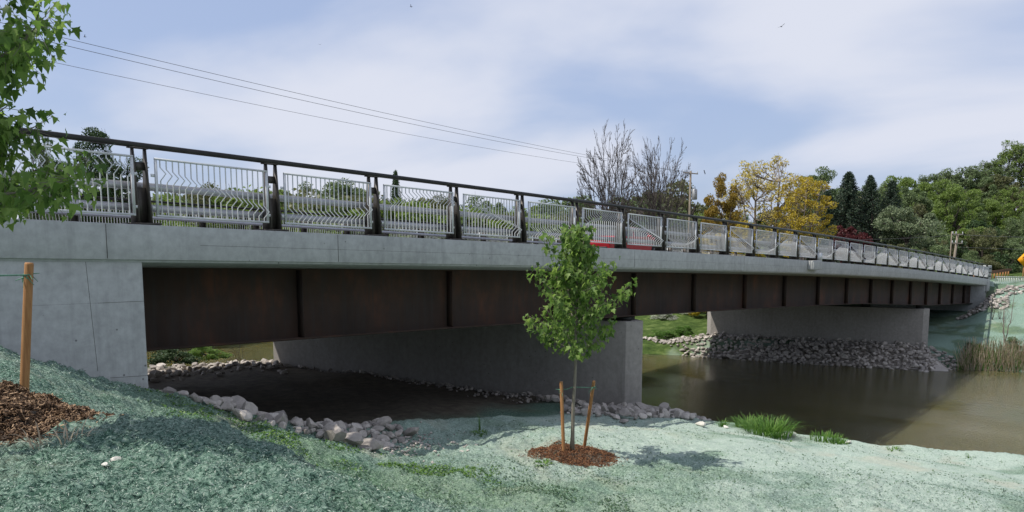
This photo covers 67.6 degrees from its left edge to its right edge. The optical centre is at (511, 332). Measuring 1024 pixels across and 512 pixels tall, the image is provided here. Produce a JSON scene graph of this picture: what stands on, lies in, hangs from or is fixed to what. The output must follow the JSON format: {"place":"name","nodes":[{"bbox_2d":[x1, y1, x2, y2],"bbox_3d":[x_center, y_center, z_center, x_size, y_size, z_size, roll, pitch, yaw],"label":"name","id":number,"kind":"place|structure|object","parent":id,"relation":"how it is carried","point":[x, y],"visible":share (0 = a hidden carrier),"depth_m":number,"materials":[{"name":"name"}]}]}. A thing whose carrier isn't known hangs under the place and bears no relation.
{"place":"outdoors","nodes":[
{"label":"outdoors","id":0,"kind":"place"},
{"bbox_2d":[0,227,1023,511],"bbox_3d":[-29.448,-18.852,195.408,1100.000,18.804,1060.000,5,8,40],"label":"ground","id":1,"kind":"structure","parent":0,"point":[344,397],"depth_m":14.57,"materials":[{"name":"green plant"}]},
{"bbox_2d":[20,262,33,390],"bbox_3d":[-4.487,0.002,7.074,0.198,1.295,0.080,-1,6,-11],"label":"wooden stake","id":2,"kind":"object","parent":1,"relation":"on","point":[26,331],"visible":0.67,"depth_m":7.05,"materials":[{"name":"brown wood"}]},
{"bbox_2d":[21,126,59,220],"bbox_3d":[-40.032,-8.050,65.492,3.010,19.394,2.598,4,8,33],"label":"deciduous tree","id":3,"kind":"object","parent":1,"relation":"on","point":[45,157],"visible":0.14,"depth_m":64.76,"materials":[{"name":"green plant"}]},
{"bbox_2d":[10,419,101,449],"bbox_3d":[-2.912,0.648,4.915,0.592,0.175,0.468,-2,7,-19],"label":"grass tuft","id":4,"kind":"object","parent":1,"relation":"on","point":[40,439],"visible":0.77,"depth_m":4.90,"materials":[{"name":"green plant"}]},
{"bbox_2d":[0,380,123,445],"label":"bark mulch","id":5,"kind":"object","parent":1,"relation":"on","point":[25,399],"visible":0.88,"depth_m":5.62,"materials":[{"name":"brown wood"}]},
{"bbox_2d":[0,0,114,231],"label":"maple tree","id":6,"kind":"object","parent":5,"relation":"on","point":[19,48],"visible":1,"depth_m":4.84,"materials":[{"name":"green plant"}]},
{"bbox_2d":[54,127,152,223],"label":"pine tree","id":7,"kind":"object","parent":1,"relation":"on","point":[114,167],"visible":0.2,"depth_m":68.03,"materials":[{"name":"green plant"}]},
{"bbox_2d":[97,187,183,222],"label":"deciduous tree","id":8,"kind":"object","parent":1,"relation":"on","point":[163,199],"depth_m":94.48,"materials":[{"name":"green plant"}]},
{"bbox_2d":[147,349,201,365],"bbox_3d":[-16.924,1.176,38.336,2.427,1.001,2.026,-1,6,-6],"label":"shrub","id":9,"kind":"object","parent":1,"relation":"on","point":[171,355],"visible":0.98,"depth_m":37.99,"materials":[{"name":"green plant"}]},
{"bbox_2d":[188,346,232,360],"bbox_3d":[-16.098,1.011,40.332,2.299,0.876,1.920,3,7,22],"label":"shrub","id":10,"kind":"object","parent":1,"relation":"on","point":[198,352],"visible":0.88,"depth_m":40.01,"materials":[{"name":"green plant"}]},
{"bbox_2d":[187,182,252,228],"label":"deciduous tree","id":11,"kind":"object","parent":1,"relation":"on","point":[206,198],"visible":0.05,"depth_m":92.72,"materials":[{"name":"green plant"}]},
{"bbox_2d":[147,358,305,382],"bbox_3d":[-13.971,1.854,30.378,5.078,1.392,11.795,5,8,40],"label":"riprap","id":12,"kind":"object","parent":1,"relation":"on","point":[156,370],"visible":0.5,"depth_m":31.58,"materials":[{"name":"stone"}]},
{"bbox_2d":[206,196,286,229],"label":"deciduous tree","id":13,"kind":"object","parent":1,"relation":"on","point":[231,203],"visible":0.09,"depth_m":89.70,"materials":[{"name":"green plant"}]},
{"bbox_2d":[201,185,295,227],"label":"deciduous tree","id":14,"kind":"object","parent":1,"relation":"on","point":[255,201],"visible":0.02,"depth_m":92.64,"materials":[{"name":"green plant"}]},
{"bbox_2d":[159,386,418,450],"bbox_3d":[-4.046,1.661,14.809,2.615,1.728,5.134,5,8,40],"label":"riprap","id":15,"kind":"object","parent":1,"relation":"on","point":[241,408],"visible":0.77,"depth_m":14.40,"materials":[{"name":"stone"}]},
{"bbox_2d":[86,373,525,494],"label":"seedling weeds","id":16,"kind":"object","parent":1,"relation":"on","point":[380,464],"visible":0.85,"depth_m":13.21,"materials":[{"name":"green plant"}]},
{"bbox_2d":[280,207,355,234],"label":"deciduous tree","id":17,"kind":"object","parent":1,"relation":"on","point":[320,231],"visible":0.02,"depth_m":87.64,"materials":[{"name":"green plant"}]},
{"bbox_2d":[280,184,365,233],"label":"deciduous tree","id":18,"kind":"object","parent":1,"relation":"on","point":[318,196],"visible":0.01,"depth_m":93.39,"materials":[{"name":"green plant"}]},
{"bbox_2d":[295,181,356,199],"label":"deciduous tree","id":19,"kind":"object","parent":1,"relation":"on","point":[323,192],"visible":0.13,"depth_m":108.38,"materials":[{"name":"green plant"}]},
{"bbox_2d":[322,177,381,203],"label":"deciduous tree","id":20,"kind":"object","parent":1,"relation":"on","point":[348,189],"visible":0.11,"depth_m":108.44,"materials":[{"name":"green plant"}]},
{"bbox_2d":[311,193,405,234],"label":"deciduous tree","id":21,"kind":"object","parent":1,"relation":"on","point":[332,210],"visible":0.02,"depth_m":92.66,"materials":[{"name":"green plant"}]},
{"bbox_2d":[326,206,397,234],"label":"deciduous tree","id":22,"kind":"object","parent":1,"relation":"on","point":[355,211],"depth_m":91.27,"materials":[{"name":"green plant"}]},
{"bbox_2d":[389,169,401,214],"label":"spruce tree","id":23,"kind":"object","parent":1,"relation":"on","point":[395,182],"visible":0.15,"depth_m":98.33,"materials":[{"name":"green plant"}]},
{"bbox_2d":[379,197,413,236],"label":"deciduous tree","id":24,"kind":"object","parent":1,"relation":"on","point":[388,203],"visible":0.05,"depth_m":94.17,"materials":[{"name":"green plant"}]},
{"bbox_2d":[373,421,478,462],"bbox_3d":[-2.150,2.154,15.799,2.251,0.882,4.028,5,8,40],"label":"riprap","id":25,"kind":"object","parent":1,"relation":"on","point":[413,445],"visible":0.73,"depth_m":15.81,"materials":[{"name":"stone"}]},
{"bbox_2d":[390,198,480,238],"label":"deciduous tree","id":26,"kind":"object","parent":1,"relation":"on","point":[418,205],"visible":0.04,"depth_m":92.97,"materials":[{"name":"green plant"}]},
{"bbox_2d":[410,207,503,241],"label":"deciduous tree","id":27,"kind":"object","parent":1,"relation":"on","point":[445,217],"visible":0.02,"depth_m":93.86,"materials":[{"name":"green plant"}]},
{"bbox_2d":[439,204,504,225],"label":"deciduous tree","id":28,"kind":"object","parent":1,"relation":"on","point":[476,210],"visible":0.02,"depth_m":102.96,"materials":[{"name":"green plant"}]},
{"bbox_2d":[0,218,991,404],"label":"bridge","id":29,"kind":"structure","parent":1,"relation":"on","point":[113,302],"depth_m":19.66,"materials":[{"name":"concrete"}]},
{"bbox_2d":[18,192,789,258],"bbox_3d":[4.889,-5.747,53.955,0.530,4.913,86.790,5,8,40],"label":"bridge railing","id":30,"kind":"object","parent":29,"relation":"on","point":[202,222],"visible":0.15,"depth_m":36.17,"materials":[{"name":"brown metal"}]},
{"bbox_2d":[0,126,987,278],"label":"bridge railing","id":31,"kind":"object","parent":29,"relation":"on","point":[140,207],"visible":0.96,"depth_m":17.99,"materials":[{"name":"grey metal"}]},
{"bbox_2d":[292,366,710,422],"bbox_3d":[-0.809,2.491,30.424,18.321,2.095,7.522,5,8,40],"label":"riprap","id":32,"kind":"object","parent":1,"relation":"on","point":[640,410],"visible":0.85,"depth_m":25.42,"materials":[{"name":"stone"}]},
{"bbox_2d":[486,219,546,241],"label":"deciduous tree","id":33,"kind":"object","parent":1,"relation":"on","point":[508,225],"visible":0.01,"depth_m":91.68,"materials":[{"name":"green plant"}]},
{"bbox_2d":[528,218,585,243],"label":"deciduous tree","id":34,"kind":"object","parent":1,"relation":"on","point":[550,230],"depth_m":88.59,"materials":[{"name":"green plant"}]},
{"bbox_2d":[536,195,595,220],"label":"deciduous tree","id":35,"kind":"object","parent":1,"relation":"on","point":[554,209],"visible":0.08,"depth_m":102.75,"materials":[{"name":"green plant"}]},
{"bbox_2d":[518,440,628,468],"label":"bark mulch","id":36,"kind":"object","parent":1,"relation":"on","point":[556,446],"visible":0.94,"depth_m":15.64,"materials":[{"name":"brown wood"}]},
{"bbox_2d":[560,381,564,451],"bbox_3d":[1.042,1.795,15.767,0.071,1.574,0.232,-2,7,-20],"label":"wooden stake","id":37,"kind":"object","parent":36,"relation":"in","point":[562,417],"visible":0.78,"depth_m":15.74,"materials":[{"name":"brown wood"}]},
{"bbox_2d":[523,221,637,451],"bbox_3d":[1.248,0.128,15.688,2.227,4.753,2.258,-2,7,-21],"label":"maple tree","id":38,"kind":"object","parent":36,"relation":"on","point":[576,275],"visible":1,"depth_m":15.29,"materials":[{"name":"green plant"}]},
{"bbox_2d":[583,380,594,446],"bbox_3d":[1.634,1.820,16.353,0.069,1.717,0.676,-2,6,-13],"label":"wooden stake","id":39,"kind":"object","parent":36,"relation":"in","point":[588,416],"visible":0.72,"depth_m":16.29,"materials":[{"name":"brown wood"}]},
{"bbox_2d":[566,119,647,230],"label":"deciduous tree","id":40,"kind":"object","parent":1,"relation":"on","point":[602,193],"visible":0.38,"depth_m":85.98,"materials":[{"name":"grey plant"}]},
{"bbox_2d":[218,413,1023,511],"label":"seedling weeds","id":41,"kind":"object","parent":1,"relation":"on","point":[712,470],"visible":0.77,"depth_m":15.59,"materials":[{"name":"green plant"}]},
{"bbox_2d":[613,197,688,218],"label":"deciduous tree","id":42,"kind":"object","parent":1,"relation":"on","point":[634,205],"visible":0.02,"depth_m":104.17,"materials":[{"name":"green plant"}]},
{"bbox_2d":[624,136,694,251],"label":"deciduous tree","id":43,"kind":"object","parent":1,"relation":"on","point":[654,189],"visible":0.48,"depth_m":90.06,"materials":[{"name":"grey plant"}]},
{"bbox_2d":[646,330,678,339],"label":"shrub","id":44,"kind":"object","parent":1,"relation":"on","point":[660,335],"visible":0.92,"depth_m":69.06,"materials":[{"name":"green plant"}]},
{"bbox_2d":[630,178,719,214],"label":"deciduous tree","id":45,"kind":"object","parent":1,"relation":"on","point":[700,208],"visible":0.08,"depth_m":107.78,"materials":[{"name":"green plant"}]},
{"bbox_2d":[634,213,720,251],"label":"deciduous tree","id":46,"kind":"object","parent":1,"relation":"on","point":[687,227],"visible":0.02,"depth_m":95.66,"materials":[{"name":"green plant"}]},
{"bbox_2d":[675,326,692,335],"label":"shrub","id":47,"kind":"object","parent":1,"relation":"on","point":[681,330],"visible":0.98,"depth_m":70.66,"materials":[{"name":"green plant"}]},
{"bbox_2d":[678,170,704,251],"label":"utility pole","id":48,"kind":"object","parent":1,"relation":"on","point":[694,194],"visible":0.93,"depth_m":86.67,"materials":[{"name":"brown wood"}]},
{"bbox_2d":[0,22,676,170],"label":"power line","id":49,"kind":"object","parent":48,"relation":"attached to","point":[316,97],"visible":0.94,"depth_m":44.17,"materials":[{"name":"metal"}]},
{"bbox_2d":[35,38,683,171],"bbox_3d":[-1.687,-15.066,57.699,0.022,1.139,73.814,5,8,37],"label":"power line","id":50,"kind":"object","parent":48,"relation":"attached to","point":[325,105],"visible":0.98,"depth_m":44.18,"materials":[{"name":"metal"}]},
{"bbox_2d":[32,57,689,176],"bbox_3d":[-2.068,-14.417,57.771,0.018,1.010,73.143,5,8,37],"label":"power line","id":51,"kind":"object","parent":48,"relation":"attached to","point":[320,117],"visible":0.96,"depth_m":44.10,"materials":[{"name":"metal"}]},
{"bbox_2d":[701,172,740,253],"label":"deciduous tree","id":52,"kind":"object","parent":1,"relation":"on","point":[727,207],"visible":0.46,"depth_m":78.61,"materials":[{"name":"yellow plant"}]},
{"bbox_2d":[728,220,765,256],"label":"golden shrub","id":53,"kind":"object","parent":1,"relation":"on","point":[744,233],"visible":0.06,"depth_m":77.17,"materials":[{"name":"yellow plant"}]},
{"bbox_2d":[715,155,821,254],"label":"deciduous tree","id":54,"kind":"object","parent":1,"relation":"on","point":[750,193],"visible":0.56,"depth_m":81.22,"materials":[{"name":"yellow plant"}]},
{"bbox_2d":[728,412,814,439],"bbox_3d":[7.750,2.780,22.886,2.773,0.633,2.504,1,6,8],"label":"grass tuft","id":55,"kind":"object","parent":1,"relation":"on","point":[770,429],"visible":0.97,"depth_m":22.93,"materials":[{"name":"green plant"}]},
{"bbox_2d":[773,175,838,259],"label":"deciduous tree","id":56,"kind":"object","parent":1,"relation":"on","point":[823,203],"visible":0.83,"depth_m":77.17,"materials":[{"name":"yellow plant"}]},
{"bbox_2d":[791,166,840,227],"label":"deciduous tree","id":57,"kind":"object","parent":1,"relation":"on","point":[824,176],"visible":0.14,"depth_m":114.88,"materials":[{"name":"green plant"}]},
{"bbox_2d":[700,341,947,370],"bbox_3d":[23.252,1.409,65.155,24.800,1.650,10.000,3,7,26],"label":"gravel bed","id":58,"kind":"object","parent":1,"relation":"on","point":[940,367],"visible":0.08,"depth_m":60.70,"materials":[{"name":"stone"}]},
{"bbox_2d":[643,331,966,371],"bbox_3d":[22.601,1.405,62.483,26.107,2.152,5.030,3,7,27],"label":"riprap","id":59,"kind":"object","parent":58,"relation":"on","point":[814,345],"visible":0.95,"depth_m":61.33,"materials":[{"name":"stone"}]},
{"bbox_2d":[809,429,843,442],"bbox_3d":[9.344,3.092,22.876,1.227,0.286,1.061,0,6,2],"label":"grass tuft","id":60,"kind":"object","parent":1,"relation":"on","point":[829,434],"visible":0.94,"depth_m":22.93,"materials":[{"name":"green plant"}]},
{"bbox_2d":[814,190,850,262],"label":"spruce tree","id":61,"kind":"object","parent":1,"relation":"on","point":[828,193],"visible":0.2,"depth_m":96.35,"materials":[{"name":"green plant"}]},
{"bbox_2d":[820,171,879,264],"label":"spruce tree","id":62,"kind":"object","parent":1,"relation":"on","point":[849,191],"visible":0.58,"depth_m":96.12,"materials":[{"name":"green plant"}]},
{"bbox_2d":[833,225,872,264],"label":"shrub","id":63,"kind":"object","parent":1,"relation":"on","point":[850,232],"visible":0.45,"depth_m":84.82,"materials":[{"name":"red plant"}]},
{"bbox_2d":[852,175,888,264],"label":"spruce tree","id":64,"kind":"object","parent":1,"relation":"on","point":[869,201],"visible":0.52,"depth_m":96.28,"materials":[{"name":"green plant"}]},
{"bbox_2d":[868,180,908,265],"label":"spruce tree","id":65,"kind":"object","parent":1,"relation":"on","point":[893,198],"visible":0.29,"depth_m":96.40,"materials":[{"name":"green plant"}]},
{"bbox_2d":[885,174,921,193],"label":"deciduous tree","id":66,"kind":"object","parent":1,"relation":"on","point":[910,182],"visible":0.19,"depth_m":164.22,"materials":[{"name":"green plant"}]},
{"bbox_2d":[870,205,947,257],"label":"deciduous tree","id":67,"kind":"object","parent":1,"relation":"on","point":[909,227],"visible":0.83,"depth_m":90.15,"materials":[{"name":"green plant"}]},
{"bbox_2d":[898,186,933,220],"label":"deciduous tree","id":68,"kind":"object","parent":1,"relation":"on","point":[922,198],"visible":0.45,"depth_m":125.14,"materials":[{"name":"green plant"}]},
{"bbox_2d":[910,202,933,239],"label":"deciduous tree","id":69,"kind":"object","parent":1,"relation":"on","point":[921,213],"visible":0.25,"depth_m":121.06,"materials":[{"name":"green plant"}]},
{"bbox_2d":[902,178,950,206],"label":"deciduous tree","id":70,"kind":"object","parent":1,"relation":"on","point":[927,187],"visible":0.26,"depth_m":147.42,"materials":[{"name":"green plant"}]},
{"bbox_2d":[911,173,945,200],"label":"deciduous tree","id":71,"kind":"object","parent":1,"relation":"on","point":[929,179],"visible":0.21,"depth_m":165.09,"materials":[{"name":"green plant"}]},
{"bbox_2d":[908,244,950,273],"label":"shrub","id":72,"kind":"object","parent":1,"relation":"on","point":[933,248],"visible":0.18,"depth_m":86.87,"materials":[{"name":"green plant"}]},
{"bbox_2d":[927,230,960,255],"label":"deciduous tree","id":73,"kind":"object","parent":1,"relation":"on","point":[943,235],"visible":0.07,"depth_m":110.46,"materials":[{"name":"green plant"}]},
{"bbox_2d":[927,237,968,259],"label":"deciduous tree","id":74,"kind":"object","parent":1,"relation":"on","point":[960,249],"visible":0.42,"depth_m":102.51,"materials":[{"name":"green plant"}]},
{"bbox_2d":[926,168,973,196],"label":"deciduous tree","id":75,"kind":"object","parent":1,"relation":"on","point":[943,174],"visible":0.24,"depth_m":163.33,"materials":[{"name":"green plant"}]},
{"bbox_2d":[930,183,983,233],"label":"deciduous tree","id":76,"kind":"object","parent":1,"relation":"on","point":[942,212],"visible":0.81,"depth_m":115.66,"materials":[{"name":"green plant"}]},
{"bbox_2d":[946,166,986,190],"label":"deciduous tree","id":77,"kind":"object","parent":1,"relation":"on","point":[973,184],"visible":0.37,"depth_m":163.19,"materials":[{"name":"green plant"}]},
{"bbox_2d":[948,226,985,255],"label":"deciduous tree","id":78,"kind":"object","parent":1,"relation":"on","point":[963,230],"visible":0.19,"depth_m":110.12,"materials":[{"name":"green plant"}]},
{"bbox_2d":[951,250,984,271],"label":"shrub","id":79,"kind":"object","parent":1,"relation":"on","point":[971,255],"visible":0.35,"depth_m":100.10,"materials":[{"name":"green plant"}]},
{"bbox_2d":[951,200,989,237],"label":"deciduous tree","id":80,"kind":"object","parent":1,"relation":"on","point":[979,215],"visible":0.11,"depth_m":121.97,"materials":[{"name":"green plant"}]},
{"bbox_2d":[952,165,994,189],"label":"deciduous tree","id":81,"kind":"object","parent":1,"relation":"on","point":[988,174],"visible":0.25,"depth_m":162.71,"materials":[{"name":"green plant"}]},
{"bbox_2d":[964,219,1001,244],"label":"deciduous tree","id":82,"kind":"object","parent":1,"relation":"on","point":[974,223],"visible":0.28,"depth_m":110.65,"materials":[{"name":"green plant"}]},
{"bbox_2d":[960,226,1006,258],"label":"deciduous tree","id":83,"kind":"object","parent":1,"relation":"on","point":[979,243],"visible":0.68,"depth_m":102.16,"materials":[{"name":"green plant"}]},
{"bbox_2d":[954,337,1023,371],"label":"reeds","id":84,"kind":"object","parent":1,"relation":"on","point":[1002,355],"visible":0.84,"depth_m":57.19,"materials":[{"name":"green plant"}]},
{"bbox_2d":[955,285,1023,319],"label":"riprap","id":85,"kind":"object","parent":1,"relation":"on","point":[987,302],"visible":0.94,"depth_m":71.03,"materials":[{"name":"stone"}]},
{"bbox_2d":[976,176,1008,206],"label":"deciduous tree","id":86,"kind":"object","parent":1,"relation":"on","point":[989,180],"visible":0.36,"depth_m":147.91,"materials":[{"name":"green plant"}]},
{"bbox_2d":[979,254,1005,273],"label":"shrub","id":87,"kind":"object","parent":1,"relation":"on","point":[994,263],"visible":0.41,"depth_m":99.21,"materials":[{"name":"green plant"}]},
{"bbox_2d":[974,157,1016,189],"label":"deciduous tree","id":88,"kind":"object","parent":1,"relation":"on","point":[1008,169],"visible":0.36,"depth_m":162.87,"materials":[{"name":"green plant"}]},
{"bbox_2d":[979,199,1015,230],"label":"deciduous tree","id":89,"kind":"object","parent":1,"relation":"on","point":[997,210],"visible":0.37,"depth_m":121.74,"materials":[{"name":"green plant"}]},
{"bbox_2d":[980,237,1023,256],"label":"deciduous tree","id":90,"kind":"object","parent":1,"relation":"on","point":[1010,245],"visible":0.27,"depth_m":101.96,"materials":[{"name":"green plant"}]},
{"bbox_2d":[981,174,1023,204],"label":"deciduous tree","id":91,"kind":"object","parent":1,"relation":"on","point":[1000,181],"visible":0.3,"depth_m":148.27,"materials":[{"name":"green plant"}]},
{"bbox_2d":[987,252,1019,273],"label":"shrub","id":92,"kind":"object","parent":1,"relation":"on","point":[1003,258],"visible":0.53,"depth_m":100.02,"materials":[{"name":"green plant"}]},
{"bbox_2d":[988,140,1023,210],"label":"deciduous tree","id":93,"kind":"object","parent":1,"relation":"on","point":[1007,155],"visible":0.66,"depth_m":163.83,"materials":[{"name":"green plant"}]},
{"bbox_2d":[991,186,1023,221],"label":"deciduous tree","id":94,"kind":"object","parent":1,"relation":"on","point":[1008,193],"visible":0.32,"depth_m":134.53,"materials":[{"name":"green plant"}]},
{"bbox_2d":[993,197,1023,225],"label":"deciduous tree","id":95,"kind":"object","parent":1,"relation":"on","point":[1017,202],"visible":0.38,"depth_m":121.17,"materials":[{"name":"green plant"}]},
{"bbox_2d":[996,216,1023,253],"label":"deciduous tree","id":96,"kind":"object","parent":1,"relation":"on","point":[1016,232],"visible":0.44,"depth_m":110.17,"materials":[{"name":"green plant"}]},
{"bbox_2d":[998,280,1022,342],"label":"sapling","id":97,"kind":"object","parent":1,"relation":"on","point":[1003,325],"visible":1,"depth_m":61.18,"materials":[{"name":"green plant"}]},
{"bbox_2d":[1005,246,1023,272],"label":"shrub","id":98,"kind":"object","parent":1,"relation":"on","point":[1017,251],"visible":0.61,"depth_m":100.19,"materials":[{"name":"green plant"}]},
{"bbox_2d":[1008,143,1023,187],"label":"deciduous tree","id":99,"kind":"object","parent":1,"relation":"on","point":[1017,156],"visible":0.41,"depth_m":165.09,"materials":[{"name":"green plant"}]},
{"bbox_2d":[0,0,1023,225],"label":"sky","id":100,"kind":"structure","parent":0,"point":[881,89],"materials":[{"name":"blue"}]},
{"bbox_2d":[147,342,1023,454],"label":"river","id":101,"kind":"structure","parent":0,"point":[966,410],"depth_m":46.46,"materials":[{"name":"liquid"}]},
{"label":"road","id":102,"kind":"structure","parent":0,"visible":0},
{"bbox_2d":[585,227,654,249],"bbox_3d":[4.562,-3.805,32.178,2.060,1.205,4.380,5,8,40],"label":"car","id":103,"kind":"object","parent":102,"relation":"on","point":[609,245],"visible":0.14,"depth_m":31.22,"materials":[{"name":"red paint"}]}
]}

